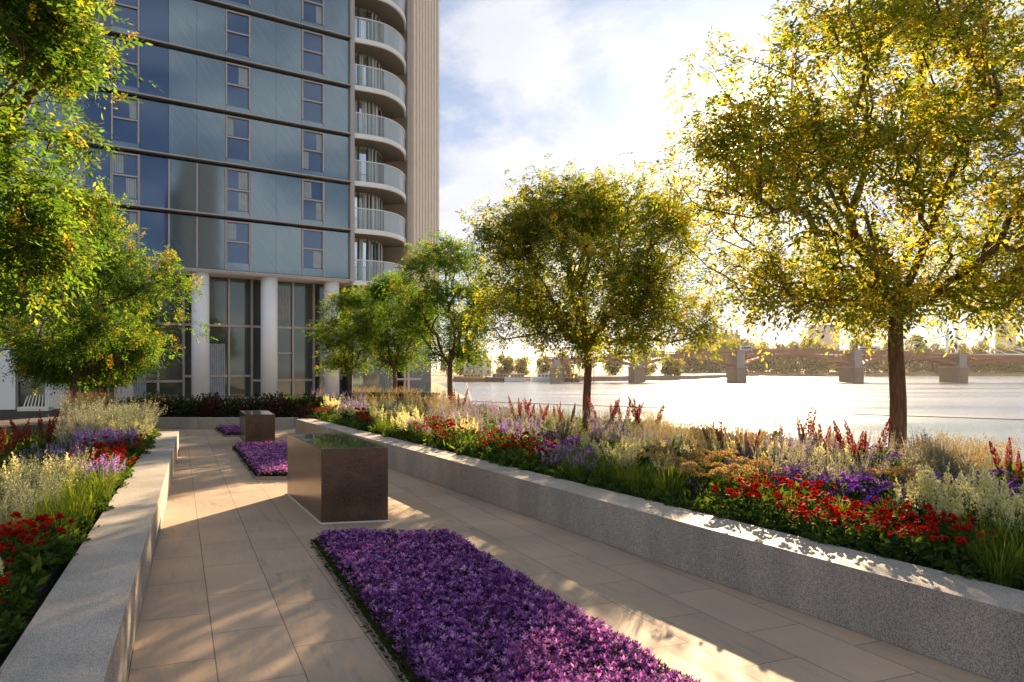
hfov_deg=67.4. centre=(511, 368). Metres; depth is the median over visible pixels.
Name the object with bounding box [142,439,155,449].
leafy plant
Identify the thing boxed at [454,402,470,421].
pale spike plant
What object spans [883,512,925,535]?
red flower plant
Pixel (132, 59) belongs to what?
window
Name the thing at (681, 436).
pale spike plant
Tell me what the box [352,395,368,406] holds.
pale spike plant
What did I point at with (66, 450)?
leafy plant
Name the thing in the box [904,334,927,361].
riverside tree
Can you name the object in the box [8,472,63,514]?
silver grass
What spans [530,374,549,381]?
moored boat
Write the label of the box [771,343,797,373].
riverside tree
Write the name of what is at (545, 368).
riverside tree
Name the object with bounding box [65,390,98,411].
straw grass
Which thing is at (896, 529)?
red flower plant
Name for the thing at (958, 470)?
pale spike plant
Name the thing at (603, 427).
mauve spike plant
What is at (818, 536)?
leafy plant
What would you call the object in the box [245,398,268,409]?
dark shrub
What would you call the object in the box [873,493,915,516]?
grass tuft
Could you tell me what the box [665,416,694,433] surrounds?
straw grass
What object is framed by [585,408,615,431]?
mauve spike plant
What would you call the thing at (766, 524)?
leafy plant
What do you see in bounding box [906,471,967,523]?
cream plume plant
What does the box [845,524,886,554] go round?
leafy plant
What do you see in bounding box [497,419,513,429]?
lilac spike plant
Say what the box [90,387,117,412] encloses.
straw grass
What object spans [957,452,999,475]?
straw grass
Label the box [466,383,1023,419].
glass balustrade
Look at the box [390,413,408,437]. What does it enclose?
cream plume plant
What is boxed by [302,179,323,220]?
window
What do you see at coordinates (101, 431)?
lilac spike plant
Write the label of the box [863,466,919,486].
tan umbel plant
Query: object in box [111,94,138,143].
window
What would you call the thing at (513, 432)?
mauve spike plant
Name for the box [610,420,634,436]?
mauve spike plant
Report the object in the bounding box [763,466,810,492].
purple flower plant
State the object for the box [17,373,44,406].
window
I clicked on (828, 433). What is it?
pale spike plant
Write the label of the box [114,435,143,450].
red flower plant
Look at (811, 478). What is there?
purple flower plant
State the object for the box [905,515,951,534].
red flower plant
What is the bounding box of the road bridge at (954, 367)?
[544,348,1023,381]
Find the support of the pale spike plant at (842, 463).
on the soil bed at (690, 505)
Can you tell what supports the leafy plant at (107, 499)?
on the soil bed at (54, 577)
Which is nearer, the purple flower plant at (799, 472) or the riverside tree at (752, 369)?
the purple flower plant at (799, 472)
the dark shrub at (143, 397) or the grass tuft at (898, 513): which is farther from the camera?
the dark shrub at (143, 397)
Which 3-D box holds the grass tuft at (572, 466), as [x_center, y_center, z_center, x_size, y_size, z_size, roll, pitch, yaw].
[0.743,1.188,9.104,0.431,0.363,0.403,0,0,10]
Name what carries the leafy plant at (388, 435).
on the soil bed at (690, 505)
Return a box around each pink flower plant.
[850,441,887,459]
[857,443,888,462]
[864,447,898,467]
[864,453,897,477]
[870,452,903,477]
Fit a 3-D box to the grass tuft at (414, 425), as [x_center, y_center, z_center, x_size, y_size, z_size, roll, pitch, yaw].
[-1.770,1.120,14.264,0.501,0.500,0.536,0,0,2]
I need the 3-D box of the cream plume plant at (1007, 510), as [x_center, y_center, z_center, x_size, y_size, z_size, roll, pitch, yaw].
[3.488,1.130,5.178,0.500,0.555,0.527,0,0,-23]
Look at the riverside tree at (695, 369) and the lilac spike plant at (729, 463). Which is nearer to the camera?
the lilac spike plant at (729, 463)
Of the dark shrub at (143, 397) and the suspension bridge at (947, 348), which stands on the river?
the suspension bridge at (947, 348)
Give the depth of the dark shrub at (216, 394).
23.50 m
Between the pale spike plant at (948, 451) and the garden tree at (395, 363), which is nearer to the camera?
the pale spike plant at (948, 451)
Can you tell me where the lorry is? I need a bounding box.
[858,347,876,351]
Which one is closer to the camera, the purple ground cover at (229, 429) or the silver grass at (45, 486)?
the silver grass at (45, 486)
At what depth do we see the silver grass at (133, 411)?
15.63 m
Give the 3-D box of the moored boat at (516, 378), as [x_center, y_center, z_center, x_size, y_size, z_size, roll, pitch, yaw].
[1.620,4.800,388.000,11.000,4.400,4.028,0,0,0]
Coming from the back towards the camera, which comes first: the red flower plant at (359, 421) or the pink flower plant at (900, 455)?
the red flower plant at (359, 421)
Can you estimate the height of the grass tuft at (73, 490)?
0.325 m
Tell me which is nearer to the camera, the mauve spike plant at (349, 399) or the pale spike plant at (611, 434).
the pale spike plant at (611, 434)
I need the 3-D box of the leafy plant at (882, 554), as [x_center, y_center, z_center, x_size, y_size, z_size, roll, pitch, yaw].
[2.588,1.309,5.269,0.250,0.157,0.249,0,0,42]
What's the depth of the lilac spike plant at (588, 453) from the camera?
9.96 m
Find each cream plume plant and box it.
[0,452,28,486]
[0,472,18,499]
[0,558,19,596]
[42,457,89,486]
[42,459,81,492]
[48,452,89,473]
[93,416,124,434]
[99,419,119,432]
[120,424,147,441]
[125,412,154,441]
[131,416,155,435]
[320,394,339,416]
[331,396,340,412]
[333,402,356,425]
[345,403,359,415]
[366,404,386,429]
[375,397,395,415]
[377,409,393,421]
[385,406,397,419]
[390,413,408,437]
[394,404,416,422]
[394,411,423,440]
[395,406,416,419]
[397,409,421,426]
[445,413,468,425]
[455,417,481,433]
[461,417,474,429]
[578,428,605,452]
[588,440,619,466]
[604,444,640,463]
[606,431,629,457]
[611,443,641,479]
[627,434,646,468]
[634,428,677,465]
[647,449,681,470]
[654,449,675,480]
[680,435,698,451]
[680,442,703,455]
[708,429,741,461]
[754,438,780,463]
[813,442,851,471]
[893,468,962,524]
[893,476,917,513]
[904,458,967,504]
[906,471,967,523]
[935,483,1001,531]
[951,474,1023,521]
[953,468,1013,498]
[954,460,1023,531]
[968,464,1023,501]
[989,493,1023,542]
[1005,477,1023,507]
[1012,490,1023,525]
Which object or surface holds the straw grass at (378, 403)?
on the soil bed at (690, 505)
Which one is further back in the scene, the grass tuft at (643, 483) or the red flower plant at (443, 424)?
the red flower plant at (443, 424)
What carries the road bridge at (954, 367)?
in the river
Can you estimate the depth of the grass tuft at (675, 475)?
7.91 m
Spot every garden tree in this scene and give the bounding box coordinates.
[0,0,161,324]
[0,167,219,400]
[40,280,179,400]
[301,285,397,392]
[324,269,443,392]
[373,228,505,402]
[451,153,741,428]
[619,0,1023,466]
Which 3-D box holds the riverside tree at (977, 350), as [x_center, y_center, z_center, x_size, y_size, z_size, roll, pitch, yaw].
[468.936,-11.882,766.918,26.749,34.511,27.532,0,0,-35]
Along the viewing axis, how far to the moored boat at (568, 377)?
382.60 m
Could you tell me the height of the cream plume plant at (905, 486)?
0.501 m
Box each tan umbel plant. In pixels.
[640,451,702,474]
[644,444,676,464]
[653,453,709,495]
[664,465,711,500]
[680,452,715,487]
[680,461,759,506]
[689,448,722,480]
[693,448,749,484]
[710,462,760,498]
[736,461,774,475]
[739,456,787,481]
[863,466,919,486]
[876,460,933,505]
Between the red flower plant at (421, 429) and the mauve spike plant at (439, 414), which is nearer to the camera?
the red flower plant at (421, 429)
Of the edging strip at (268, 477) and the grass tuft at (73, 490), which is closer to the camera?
the grass tuft at (73, 490)
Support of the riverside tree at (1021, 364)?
on the bank
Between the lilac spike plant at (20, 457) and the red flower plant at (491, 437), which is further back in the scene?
the red flower plant at (491, 437)
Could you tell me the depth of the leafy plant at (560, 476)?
9.02 m
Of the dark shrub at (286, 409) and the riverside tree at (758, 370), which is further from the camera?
the riverside tree at (758, 370)
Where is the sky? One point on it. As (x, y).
(521, 82)
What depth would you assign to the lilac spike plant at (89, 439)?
11.28 m
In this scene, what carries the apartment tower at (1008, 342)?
on the bank
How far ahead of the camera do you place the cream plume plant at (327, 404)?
20.89 m
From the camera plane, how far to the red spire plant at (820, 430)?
9.73 m
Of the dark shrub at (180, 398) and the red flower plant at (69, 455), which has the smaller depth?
the red flower plant at (69, 455)
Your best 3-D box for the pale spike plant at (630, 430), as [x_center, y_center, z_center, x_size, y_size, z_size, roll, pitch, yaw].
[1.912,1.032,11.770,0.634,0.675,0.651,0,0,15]
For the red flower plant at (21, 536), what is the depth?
5.36 m
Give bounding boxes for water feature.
[239,410,274,442]
[286,433,389,523]
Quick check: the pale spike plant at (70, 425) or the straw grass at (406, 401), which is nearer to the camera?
the pale spike plant at (70, 425)
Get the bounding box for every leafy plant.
[0,587,36,623]
[0,608,27,648]
[1,460,43,484]
[1,572,27,616]
[3,450,28,463]
[5,572,40,604]
[20,446,63,466]
[42,543,77,571]
[43,532,76,558]
[54,440,72,450]
[59,513,99,539]
[60,444,96,452]
[63,445,88,457]
[64,527,90,550]
[86,496,114,519]
[89,483,117,498]
[94,491,111,508]
[111,476,128,489]
[118,468,134,478]
[124,453,136,467]
[134,447,151,456]
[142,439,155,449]
[383,431,393,437]
[413,437,427,445]
[439,444,454,452]
[450,439,471,452]
[452,432,474,444]
[454,429,477,439]
[455,447,470,455]
[463,438,489,456]
[470,453,482,458]
[480,452,493,460]
[484,431,504,439]
[484,434,503,447]
[487,440,513,460]
[489,455,501,463]
[496,445,536,468]
[498,443,526,468]
[518,461,536,472]
[551,471,568,479]
[586,475,609,489]
[600,439,628,452]
[601,438,615,448]
[616,483,634,495]
[645,489,664,503]
[651,451,687,464]
[663,496,690,508]
[676,453,694,480]
[689,501,713,515]
[692,460,730,489]
[712,457,741,466]
[714,509,739,521]
[744,451,779,471]
[746,466,783,482]
[753,507,790,527]
[758,518,784,532]
[774,513,798,535]
[799,524,835,543]
[809,531,843,546]
[814,526,865,552]
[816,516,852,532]
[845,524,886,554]
[875,549,904,561]
[896,544,942,569]
[943,552,996,579]
[960,557,1013,586]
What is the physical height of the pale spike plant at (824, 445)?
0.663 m
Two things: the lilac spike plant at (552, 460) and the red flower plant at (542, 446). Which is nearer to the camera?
the lilac spike plant at (552, 460)
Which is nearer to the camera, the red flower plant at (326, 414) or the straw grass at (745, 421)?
the straw grass at (745, 421)
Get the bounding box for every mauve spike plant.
[345,395,364,406]
[427,396,446,412]
[428,403,457,422]
[438,409,465,425]
[440,404,470,423]
[464,397,482,414]
[465,418,489,434]
[469,406,491,425]
[471,399,488,411]
[481,398,500,416]
[489,399,511,417]
[491,404,518,426]
[504,414,540,441]
[509,413,539,438]
[513,410,539,426]
[514,406,544,420]
[519,408,549,434]
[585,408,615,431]
[589,414,623,440]
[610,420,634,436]
[617,429,656,441]
[725,421,773,448]
[743,436,784,460]
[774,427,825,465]
[783,426,828,459]
[798,434,845,458]
[818,448,870,469]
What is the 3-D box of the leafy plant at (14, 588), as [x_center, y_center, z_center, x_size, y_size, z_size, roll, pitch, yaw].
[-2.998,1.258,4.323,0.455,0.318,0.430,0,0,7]
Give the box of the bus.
[740,346,751,350]
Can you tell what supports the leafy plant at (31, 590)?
on the soil bed at (54, 577)
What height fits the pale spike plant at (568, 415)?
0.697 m
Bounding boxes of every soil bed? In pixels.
[0,409,122,433]
[0,476,124,667]
[154,414,321,420]
[304,409,1020,589]
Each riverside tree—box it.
[440,355,453,374]
[452,358,462,374]
[494,354,518,374]
[513,356,530,374]
[535,354,551,374]
[550,351,574,373]
[574,343,600,375]
[601,348,625,374]
[642,348,659,374]
[659,358,685,375]
[676,346,694,371]
[682,335,708,371]
[696,346,722,371]
[713,340,728,371]
[728,337,744,351]
[734,338,760,372]
[751,344,766,372]
[757,340,769,371]
[757,347,781,372]
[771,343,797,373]
[783,341,804,372]
[795,340,815,372]
[805,341,833,373]
[819,344,837,374]
[831,355,841,372]
[849,337,867,368]
[861,345,879,373]
[871,346,886,371]
[878,343,888,371]
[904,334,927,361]
[904,350,920,371]
[913,345,933,372]
[921,342,944,369]
[922,349,944,373]
[951,342,971,370]
[968,339,992,371]
[968,359,982,371]
[975,353,998,372]
[991,342,1014,371]
[994,352,1020,371]
[1007,344,1023,371]
[1013,339,1023,353]
[1016,350,1023,371]
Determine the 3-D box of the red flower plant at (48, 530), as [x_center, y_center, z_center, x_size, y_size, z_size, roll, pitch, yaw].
[-3.177,1.171,5.198,0.465,0.398,0.352,0,0,35]
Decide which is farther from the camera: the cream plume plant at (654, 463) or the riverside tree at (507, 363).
the riverside tree at (507, 363)
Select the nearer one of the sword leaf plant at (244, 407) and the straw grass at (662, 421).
the straw grass at (662, 421)
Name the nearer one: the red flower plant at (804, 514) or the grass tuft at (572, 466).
the red flower plant at (804, 514)
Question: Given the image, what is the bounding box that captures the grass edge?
[311,538,423,681]
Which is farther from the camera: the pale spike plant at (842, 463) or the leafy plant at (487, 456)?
the leafy plant at (487, 456)
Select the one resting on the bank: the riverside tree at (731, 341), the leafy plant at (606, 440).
the riverside tree at (731, 341)
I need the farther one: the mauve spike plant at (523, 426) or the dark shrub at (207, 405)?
the dark shrub at (207, 405)
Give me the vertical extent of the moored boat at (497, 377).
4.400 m
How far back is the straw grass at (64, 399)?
20.36 m
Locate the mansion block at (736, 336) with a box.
[704,330,740,370]
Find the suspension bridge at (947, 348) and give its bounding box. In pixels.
[820,327,1023,354]
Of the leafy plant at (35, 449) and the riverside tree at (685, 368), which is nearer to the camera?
the leafy plant at (35, 449)
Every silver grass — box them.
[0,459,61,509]
[0,463,22,503]
[0,480,28,525]
[0,489,38,539]
[1,465,80,518]
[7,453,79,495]
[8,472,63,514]
[51,396,103,420]
[58,397,105,422]
[64,398,103,419]
[67,406,111,422]
[74,402,127,434]
[84,400,132,426]
[92,402,132,426]
[101,402,141,425]
[104,409,151,431]
[108,396,156,426]
[119,401,165,429]
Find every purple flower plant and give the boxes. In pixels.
[534,431,560,443]
[537,441,560,450]
[554,439,577,452]
[565,434,582,445]
[567,436,584,454]
[678,479,705,502]
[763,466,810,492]
[767,458,786,474]
[783,463,823,480]
[795,460,820,472]
[798,474,836,498]
[804,470,842,489]
[819,472,864,503]
[835,475,891,510]
[841,469,893,502]
[849,464,872,477]
[860,481,904,511]
[877,467,902,481]
[887,475,918,484]
[889,483,923,505]
[913,471,948,491]
[948,472,978,489]
[971,469,1017,492]
[995,481,1021,494]
[1008,490,1023,502]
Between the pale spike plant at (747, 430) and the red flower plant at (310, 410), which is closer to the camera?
the pale spike plant at (747, 430)
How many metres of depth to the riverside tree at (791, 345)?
717.88 m
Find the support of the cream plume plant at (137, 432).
on the soil bed at (54, 577)
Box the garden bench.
[17,394,53,410]
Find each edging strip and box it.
[214,428,238,436]
[232,447,286,479]
[311,541,659,681]
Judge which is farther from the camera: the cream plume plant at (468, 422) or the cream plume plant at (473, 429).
the cream plume plant at (468, 422)
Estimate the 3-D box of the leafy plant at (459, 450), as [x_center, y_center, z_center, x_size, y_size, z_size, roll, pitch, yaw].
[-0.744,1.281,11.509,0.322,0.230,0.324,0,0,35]
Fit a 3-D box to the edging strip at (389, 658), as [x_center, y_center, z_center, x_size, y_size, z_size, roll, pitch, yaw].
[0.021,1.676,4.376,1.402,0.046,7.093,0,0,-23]
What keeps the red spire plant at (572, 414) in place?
on the soil bed at (690, 505)
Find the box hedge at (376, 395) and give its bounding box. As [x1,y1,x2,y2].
[341,391,439,405]
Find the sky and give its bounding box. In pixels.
[431,0,1023,368]
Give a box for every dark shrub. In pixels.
[113,397,139,413]
[130,391,160,416]
[143,390,174,410]
[154,393,183,415]
[159,395,187,416]
[170,394,197,413]
[176,397,205,416]
[187,393,214,414]
[192,395,218,415]
[196,392,232,414]
[212,397,242,416]
[226,395,244,414]
[235,395,255,409]
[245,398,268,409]
[249,392,271,405]
[255,395,281,415]
[264,391,293,414]
[278,399,303,416]
[283,397,304,414]
[294,391,320,414]
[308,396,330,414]
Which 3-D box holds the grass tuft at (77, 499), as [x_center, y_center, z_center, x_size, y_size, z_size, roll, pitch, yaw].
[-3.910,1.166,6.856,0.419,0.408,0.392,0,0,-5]
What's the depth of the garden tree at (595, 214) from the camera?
14.38 m
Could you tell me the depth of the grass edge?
5.12 m
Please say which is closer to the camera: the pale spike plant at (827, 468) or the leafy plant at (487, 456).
the pale spike plant at (827, 468)
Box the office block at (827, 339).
[808,325,839,369]
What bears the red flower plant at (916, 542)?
on the soil bed at (690, 505)
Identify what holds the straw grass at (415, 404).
on the soil bed at (690, 505)
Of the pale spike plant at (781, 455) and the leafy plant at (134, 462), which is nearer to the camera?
the pale spike plant at (781, 455)
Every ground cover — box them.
[0,425,159,647]
[215,424,238,435]
[231,440,286,476]
[278,394,509,413]
[310,527,700,681]
[316,409,1023,588]
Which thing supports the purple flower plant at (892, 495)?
on the soil bed at (690, 505)
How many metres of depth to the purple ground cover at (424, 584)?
4.82 m
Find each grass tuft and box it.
[0,500,53,536]
[10,487,61,518]
[25,495,75,522]
[31,491,88,548]
[36,468,81,500]
[39,489,78,514]
[51,482,83,504]
[52,484,108,530]
[53,479,98,507]
[58,468,90,493]
[73,464,118,496]
[79,474,111,502]
[82,462,125,489]
[371,416,387,432]
[382,419,395,434]
[385,421,402,438]
[404,417,426,436]
[405,418,427,442]
[414,426,431,444]
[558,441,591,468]
[561,456,587,480]
[562,452,592,483]
[574,448,601,479]
[587,451,623,488]
[594,449,624,476]
[605,461,636,491]
[615,458,643,476]
[615,460,656,498]
[615,463,655,491]
[643,459,686,492]
[647,460,693,506]
[650,465,680,481]
[737,473,778,496]
[773,489,809,517]
[820,493,853,516]
[822,480,846,504]
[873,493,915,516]
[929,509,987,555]
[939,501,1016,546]
[948,512,1022,561]
[965,526,1023,588]
[969,502,1023,559]
[979,516,1023,567]
[980,526,1023,590]
[981,506,1023,552]
[1010,541,1023,575]
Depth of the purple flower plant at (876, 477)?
7.28 m
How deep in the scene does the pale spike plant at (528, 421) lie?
14.18 m
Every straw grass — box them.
[55,393,80,413]
[58,391,94,411]
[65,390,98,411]
[89,392,115,410]
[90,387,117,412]
[353,390,365,401]
[366,392,382,407]
[370,385,382,396]
[381,392,396,405]
[394,386,408,392]
[397,393,417,412]
[398,391,427,417]
[402,390,418,401]
[424,393,443,415]
[429,387,447,405]
[429,394,457,422]
[433,393,451,404]
[633,419,668,443]
[634,410,664,431]
[637,423,667,444]
[641,404,665,424]
[648,412,675,439]
[663,410,704,448]
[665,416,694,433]
[666,421,691,438]
[672,418,699,440]
[682,413,731,452]
[687,418,722,454]
[695,412,727,430]
[710,414,751,446]
[723,416,768,461]
[728,415,763,433]
[731,425,769,442]
[904,434,933,450]
[907,431,960,460]
[916,427,966,456]
[920,431,962,449]
[922,445,969,475]
[923,450,964,474]
[945,440,988,473]
[950,437,993,460]
[957,438,993,469]
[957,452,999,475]
[965,437,999,463]
[973,433,1021,472]
[973,447,1021,478]
[974,436,1020,472]
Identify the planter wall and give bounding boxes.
[0,431,178,681]
[144,417,297,428]
[295,418,1023,681]
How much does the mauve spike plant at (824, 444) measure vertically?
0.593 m
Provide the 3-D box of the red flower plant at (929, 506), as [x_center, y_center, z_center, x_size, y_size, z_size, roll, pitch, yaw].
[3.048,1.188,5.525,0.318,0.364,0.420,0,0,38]
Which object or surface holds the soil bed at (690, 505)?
on the paving
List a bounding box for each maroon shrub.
[143,397,171,416]
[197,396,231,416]
[264,394,297,416]
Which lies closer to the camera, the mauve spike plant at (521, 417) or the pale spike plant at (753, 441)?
the pale spike plant at (753, 441)
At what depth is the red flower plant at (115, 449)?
9.81 m
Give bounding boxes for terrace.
[431,381,465,402]
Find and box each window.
[0,73,12,113]
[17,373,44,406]
[111,0,138,31]
[111,36,138,87]
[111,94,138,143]
[111,151,138,199]
[111,209,138,252]
[225,9,249,56]
[225,62,249,109]
[225,115,249,160]
[226,167,249,212]
[226,220,249,263]
[230,0,249,5]
[302,0,323,25]
[302,29,323,74]
[302,79,323,123]
[302,129,323,172]
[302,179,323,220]
[302,228,323,269]
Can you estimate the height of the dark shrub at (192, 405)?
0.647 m
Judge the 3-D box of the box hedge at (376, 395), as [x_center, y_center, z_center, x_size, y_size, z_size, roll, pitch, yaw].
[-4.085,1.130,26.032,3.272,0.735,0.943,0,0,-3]
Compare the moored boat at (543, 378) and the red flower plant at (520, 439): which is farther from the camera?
the moored boat at (543, 378)
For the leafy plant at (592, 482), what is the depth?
8.42 m
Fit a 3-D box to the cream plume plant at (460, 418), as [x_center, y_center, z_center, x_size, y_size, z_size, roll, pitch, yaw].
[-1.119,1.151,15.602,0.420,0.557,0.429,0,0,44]
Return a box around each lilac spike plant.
[6,451,37,462]
[26,443,58,456]
[36,446,63,460]
[48,443,85,460]
[55,440,91,453]
[60,429,96,447]
[70,462,109,492]
[71,422,104,439]
[78,427,116,448]
[89,453,120,486]
[89,453,125,481]
[90,425,118,438]
[100,424,138,451]
[108,426,137,445]
[338,403,349,410]
[351,401,368,411]
[408,418,428,430]
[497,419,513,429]
[497,421,518,434]
[535,445,553,459]
[541,452,563,473]
[557,443,580,460]
[563,453,584,466]
[566,441,597,467]
[567,453,596,479]
[586,429,614,442]
[721,445,753,464]
[724,457,746,466]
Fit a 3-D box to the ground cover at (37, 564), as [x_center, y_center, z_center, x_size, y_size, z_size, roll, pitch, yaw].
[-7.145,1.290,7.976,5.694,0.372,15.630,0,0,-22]
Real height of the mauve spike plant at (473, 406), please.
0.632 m
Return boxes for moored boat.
[455,373,484,381]
[485,373,509,381]
[504,374,525,381]
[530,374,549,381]
[564,374,578,381]
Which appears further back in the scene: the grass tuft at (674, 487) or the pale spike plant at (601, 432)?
the pale spike plant at (601, 432)
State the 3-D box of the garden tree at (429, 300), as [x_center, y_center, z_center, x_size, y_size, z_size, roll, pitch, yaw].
[-2.230,-1.394,23.989,4.153,5.815,4.864,0,0,-12]
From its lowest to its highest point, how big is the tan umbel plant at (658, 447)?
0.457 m
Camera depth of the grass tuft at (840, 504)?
6.37 m
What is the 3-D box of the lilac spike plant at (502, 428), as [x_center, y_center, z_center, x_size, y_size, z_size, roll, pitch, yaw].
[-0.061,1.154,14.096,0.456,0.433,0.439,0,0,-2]
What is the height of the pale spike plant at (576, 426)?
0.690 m
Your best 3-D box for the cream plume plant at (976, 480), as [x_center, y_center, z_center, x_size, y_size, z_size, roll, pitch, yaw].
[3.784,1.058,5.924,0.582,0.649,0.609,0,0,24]
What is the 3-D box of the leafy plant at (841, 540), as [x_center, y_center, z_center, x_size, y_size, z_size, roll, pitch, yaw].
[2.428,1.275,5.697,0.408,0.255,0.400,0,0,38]
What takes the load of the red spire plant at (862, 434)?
on the soil bed at (690, 505)
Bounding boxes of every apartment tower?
[0,0,438,404]
[995,323,1015,350]
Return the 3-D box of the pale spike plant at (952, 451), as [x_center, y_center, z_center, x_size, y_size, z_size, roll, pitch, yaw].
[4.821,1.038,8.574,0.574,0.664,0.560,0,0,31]
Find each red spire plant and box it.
[0,418,33,454]
[0,425,19,467]
[0,426,8,462]
[9,408,62,453]
[448,387,468,415]
[508,396,530,424]
[523,398,548,426]
[539,402,563,435]
[557,403,575,437]
[587,396,620,426]
[605,400,643,431]
[628,396,664,433]
[700,407,730,445]
[715,426,753,450]
[735,427,776,458]
[769,401,817,450]
[810,419,838,455]
[819,431,863,463]
[829,415,891,469]
[989,437,1023,491]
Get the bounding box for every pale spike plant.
[51,413,89,446]
[53,410,96,438]
[55,411,94,440]
[59,419,91,441]
[64,408,97,426]
[71,409,108,427]
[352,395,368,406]
[389,396,410,409]
[420,406,439,423]
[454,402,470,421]
[457,401,479,420]
[468,409,492,431]
[483,399,503,414]
[490,405,511,421]
[496,405,514,421]
[507,398,533,414]
[514,411,540,433]
[534,404,557,426]
[539,410,573,440]
[542,406,566,419]
[548,411,583,437]
[553,411,580,435]
[560,406,585,431]
[585,423,619,441]
[587,417,612,430]
[590,410,624,425]
[596,403,633,430]
[597,417,628,442]
[615,417,656,440]
[624,412,654,433]
[626,428,667,445]
[664,421,707,450]
[694,417,718,443]
[726,422,769,439]
[731,417,776,443]
[737,428,779,453]
[750,425,811,456]
[750,440,803,481]
[754,412,787,435]
[756,442,805,470]
[757,421,793,442]
[770,418,807,441]
[777,443,822,480]
[781,433,831,467]
[783,458,830,489]
[804,431,850,460]
[808,455,864,483]
[811,422,853,457]
[812,418,855,451]
[815,438,865,472]
[815,441,875,484]
[828,429,881,456]
[828,455,887,490]
[829,425,874,460]
[845,426,897,464]
[845,445,893,479]
[888,433,949,467]
[897,437,950,468]
[899,438,968,475]
[900,427,962,457]
[902,445,959,469]
[915,434,988,477]
[915,438,977,471]
[919,451,976,468]
[920,434,970,472]
[927,437,980,464]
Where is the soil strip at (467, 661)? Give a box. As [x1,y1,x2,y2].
[326,559,658,680]
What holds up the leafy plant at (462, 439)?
on the soil bed at (690, 505)
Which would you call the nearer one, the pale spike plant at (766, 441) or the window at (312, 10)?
the pale spike plant at (766, 441)
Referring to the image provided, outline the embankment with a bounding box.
[431,373,725,382]
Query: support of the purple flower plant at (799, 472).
on the soil bed at (690, 505)
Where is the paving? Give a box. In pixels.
[88,396,996,681]
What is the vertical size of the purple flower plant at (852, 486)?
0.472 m
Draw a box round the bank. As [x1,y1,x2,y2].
[431,369,1023,375]
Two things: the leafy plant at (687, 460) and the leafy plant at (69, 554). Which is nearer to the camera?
the leafy plant at (69, 554)
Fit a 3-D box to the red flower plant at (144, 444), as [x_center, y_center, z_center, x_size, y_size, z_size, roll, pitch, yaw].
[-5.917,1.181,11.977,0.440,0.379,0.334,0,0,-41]
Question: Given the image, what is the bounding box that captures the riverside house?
[463,358,492,375]
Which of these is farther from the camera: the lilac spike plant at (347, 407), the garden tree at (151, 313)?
the garden tree at (151, 313)
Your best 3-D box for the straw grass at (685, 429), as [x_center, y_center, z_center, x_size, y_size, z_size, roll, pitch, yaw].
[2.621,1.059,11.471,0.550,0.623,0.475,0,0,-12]
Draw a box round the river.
[437,376,1023,461]
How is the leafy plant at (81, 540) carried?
on the soil bed at (54, 577)
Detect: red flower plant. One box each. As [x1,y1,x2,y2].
[0,517,54,541]
[0,520,49,564]
[0,523,64,585]
[0,529,23,549]
[0,529,23,561]
[0,550,20,576]
[0,572,17,607]
[0,599,10,653]
[6,511,77,567]
[67,442,102,456]
[68,450,95,463]
[79,436,116,451]
[86,448,118,463]
[93,443,130,464]
[93,457,133,481]
[96,447,129,472]
[99,452,135,478]
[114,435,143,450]
[115,439,143,457]
[121,433,147,447]
[306,403,320,414]
[313,407,325,418]
[320,405,337,421]
[354,407,371,420]
[355,411,367,426]
[358,415,376,432]
[411,423,436,445]
[425,415,442,430]
[430,425,443,444]
[431,417,453,429]
[436,421,467,440]
[436,431,453,448]
[447,423,464,438]
[473,438,498,455]
[475,431,490,440]
[483,427,507,437]
[483,432,501,447]
[494,442,519,457]
[496,431,514,446]
[503,442,526,450]
[510,435,532,450]
[515,429,539,449]
[515,443,538,458]
[528,437,558,453]
[528,445,557,472]
[634,449,657,464]
[708,485,751,521]
[728,477,758,507]
[732,474,773,511]
[734,473,762,484]
[738,484,771,510]
[745,479,794,520]
[752,493,789,512]
[761,472,788,494]
[770,480,808,502]
[771,495,834,533]
[775,494,804,511]
[776,493,830,517]
[779,474,823,515]
[783,504,834,537]
[794,504,839,529]
[800,481,839,502]
[812,491,858,523]
[813,510,866,530]
[821,497,864,518]
[828,507,866,525]
[829,517,869,545]
[836,512,882,529]
[847,508,890,553]
[848,502,883,525]
[852,496,918,527]
[859,504,903,526]
[875,519,914,558]
[877,521,920,554]
[882,502,920,525]
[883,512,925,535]
[898,517,934,562]
[904,526,967,570]
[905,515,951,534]
[907,504,958,540]
[923,511,977,555]
[925,520,998,565]
[930,513,974,542]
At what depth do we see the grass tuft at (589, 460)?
9.41 m
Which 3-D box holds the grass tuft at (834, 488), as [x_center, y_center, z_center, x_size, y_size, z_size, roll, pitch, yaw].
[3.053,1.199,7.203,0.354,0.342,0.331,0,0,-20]
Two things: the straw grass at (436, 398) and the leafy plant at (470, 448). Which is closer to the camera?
the leafy plant at (470, 448)
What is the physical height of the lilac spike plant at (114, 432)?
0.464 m
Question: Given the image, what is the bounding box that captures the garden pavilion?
[0,343,69,409]
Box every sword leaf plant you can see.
[229,400,251,413]
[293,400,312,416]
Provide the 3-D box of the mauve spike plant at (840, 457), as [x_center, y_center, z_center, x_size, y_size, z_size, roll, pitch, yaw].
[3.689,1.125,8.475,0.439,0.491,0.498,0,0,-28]
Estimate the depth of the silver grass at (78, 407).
16.18 m
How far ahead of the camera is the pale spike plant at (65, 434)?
12.46 m
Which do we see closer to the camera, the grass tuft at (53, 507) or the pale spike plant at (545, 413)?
the grass tuft at (53, 507)
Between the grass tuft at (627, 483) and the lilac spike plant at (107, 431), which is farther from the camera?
the lilac spike plant at (107, 431)
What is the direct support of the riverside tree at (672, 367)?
on the embankment

